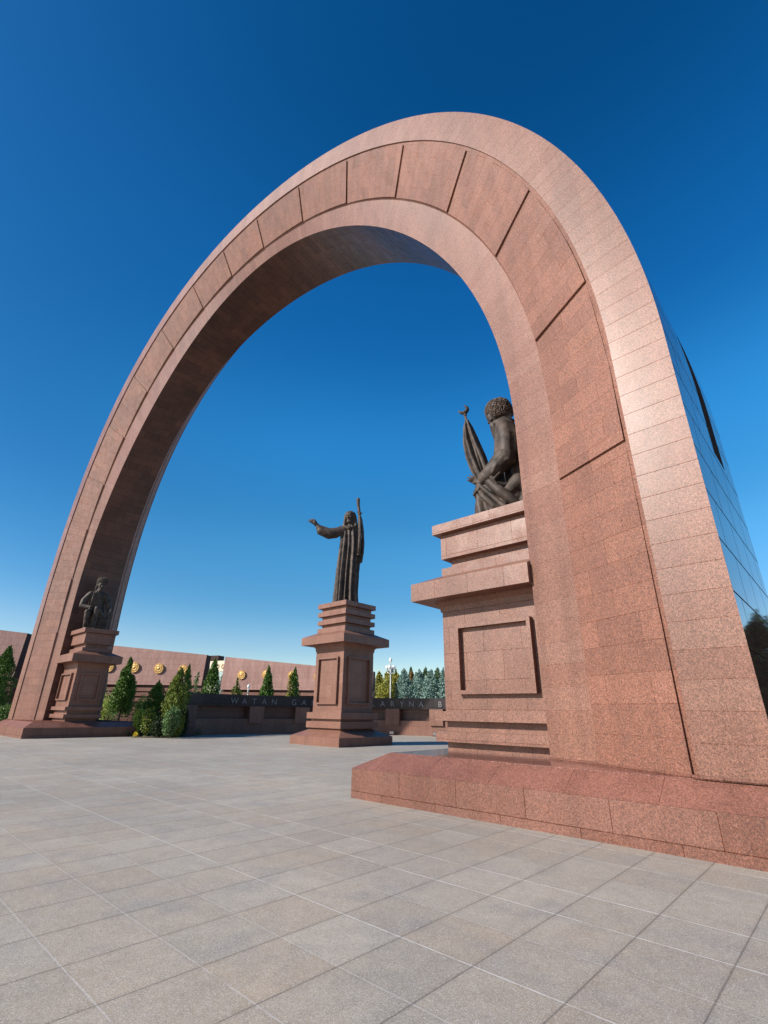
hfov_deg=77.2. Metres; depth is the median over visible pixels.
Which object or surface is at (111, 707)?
shrub
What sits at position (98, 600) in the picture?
statue
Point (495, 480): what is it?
statue
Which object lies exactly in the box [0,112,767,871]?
memorial arch
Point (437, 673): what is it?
background tree
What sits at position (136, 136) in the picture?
sky
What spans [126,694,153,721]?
shrub
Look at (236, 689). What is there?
cypress tree
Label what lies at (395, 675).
background tree
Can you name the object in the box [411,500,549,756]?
pedestal
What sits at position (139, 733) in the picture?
ground cover
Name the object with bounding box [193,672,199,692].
cypress tree
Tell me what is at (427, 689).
background tree
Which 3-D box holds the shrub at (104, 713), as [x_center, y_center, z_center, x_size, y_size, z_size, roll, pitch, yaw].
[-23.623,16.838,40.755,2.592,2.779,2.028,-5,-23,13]
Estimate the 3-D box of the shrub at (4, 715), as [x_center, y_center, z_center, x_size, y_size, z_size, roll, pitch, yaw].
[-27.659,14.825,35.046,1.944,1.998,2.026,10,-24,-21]
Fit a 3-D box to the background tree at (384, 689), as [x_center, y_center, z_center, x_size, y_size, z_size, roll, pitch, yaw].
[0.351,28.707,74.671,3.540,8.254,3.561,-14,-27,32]
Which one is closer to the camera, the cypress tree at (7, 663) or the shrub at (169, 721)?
the shrub at (169, 721)
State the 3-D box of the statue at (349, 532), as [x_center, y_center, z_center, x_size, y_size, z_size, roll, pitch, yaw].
[-3.002,2.322,29.666,3.572,6.905,1.318,3,-23,-4]
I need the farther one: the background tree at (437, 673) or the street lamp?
the background tree at (437, 673)
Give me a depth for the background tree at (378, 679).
79.16 m
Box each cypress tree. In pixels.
[0,645,17,719]
[108,656,136,720]
[140,679,164,733]
[159,666,188,737]
[181,664,191,712]
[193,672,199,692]
[200,658,220,693]
[231,677,242,694]
[258,664,273,695]
[285,672,293,695]
[287,667,300,696]
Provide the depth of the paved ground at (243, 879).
4.29 m
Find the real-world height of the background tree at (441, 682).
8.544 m
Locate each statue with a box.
[79,577,111,628]
[308,498,364,601]
[458,397,522,513]
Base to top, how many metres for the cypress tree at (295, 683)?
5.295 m
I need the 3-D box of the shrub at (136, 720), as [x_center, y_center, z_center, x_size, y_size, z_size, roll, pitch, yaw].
[-15.481,13.241,30.351,0.945,1.726,0.834,-19,-30,39]
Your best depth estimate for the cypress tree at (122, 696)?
38.07 m
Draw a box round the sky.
[0,0,767,695]
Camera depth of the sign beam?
65.69 m
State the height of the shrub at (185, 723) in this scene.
1.799 m
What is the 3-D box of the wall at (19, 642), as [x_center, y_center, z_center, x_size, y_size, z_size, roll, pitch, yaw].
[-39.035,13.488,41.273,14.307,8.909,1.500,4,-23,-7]
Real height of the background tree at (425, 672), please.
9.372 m
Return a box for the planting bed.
[130,734,195,737]
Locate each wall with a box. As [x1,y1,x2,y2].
[0,630,31,720]
[102,646,210,720]
[160,692,447,735]
[220,657,374,697]
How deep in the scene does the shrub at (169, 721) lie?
28.43 m
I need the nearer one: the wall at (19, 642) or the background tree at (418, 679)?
the wall at (19, 642)
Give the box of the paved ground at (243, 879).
[0,734,767,1023]
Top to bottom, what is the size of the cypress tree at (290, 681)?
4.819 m
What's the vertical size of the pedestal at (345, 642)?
7.370 m
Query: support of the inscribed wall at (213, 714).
on the paved ground at (243, 879)
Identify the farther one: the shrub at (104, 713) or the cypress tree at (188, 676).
the shrub at (104, 713)
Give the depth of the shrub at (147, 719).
29.58 m
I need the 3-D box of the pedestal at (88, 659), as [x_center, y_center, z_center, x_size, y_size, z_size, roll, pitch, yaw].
[-18.849,10.277,30.408,3.210,5.420,2.840,-19,-30,39]
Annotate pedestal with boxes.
[49,627,122,721]
[289,600,391,747]
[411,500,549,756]
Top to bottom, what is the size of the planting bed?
0.001 m
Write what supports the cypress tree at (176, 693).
on the planting bed
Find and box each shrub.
[0,701,12,720]
[99,693,119,720]
[105,688,120,720]
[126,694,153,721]
[132,708,143,735]
[140,705,156,736]
[149,716,166,737]
[161,705,180,737]
[180,707,189,736]
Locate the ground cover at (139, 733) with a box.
[121,730,201,735]
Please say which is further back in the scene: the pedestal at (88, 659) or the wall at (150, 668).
the wall at (150, 668)
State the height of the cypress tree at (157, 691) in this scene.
3.625 m
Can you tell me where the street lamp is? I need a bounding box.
[386,658,395,697]
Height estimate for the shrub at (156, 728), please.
1.255 m
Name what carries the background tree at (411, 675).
on the paved ground at (243, 879)
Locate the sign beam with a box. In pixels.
[209,655,224,671]
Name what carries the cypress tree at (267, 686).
on the paved ground at (243, 879)
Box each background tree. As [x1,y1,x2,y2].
[375,671,385,697]
[376,671,396,697]
[387,669,401,697]
[394,668,413,697]
[406,670,417,695]
[408,669,427,697]
[418,667,430,686]
[420,669,441,697]
[430,667,441,696]
[433,668,444,697]
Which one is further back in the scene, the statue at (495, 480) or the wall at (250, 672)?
the wall at (250, 672)
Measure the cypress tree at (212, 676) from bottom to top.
5.691 m
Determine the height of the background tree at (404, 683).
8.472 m

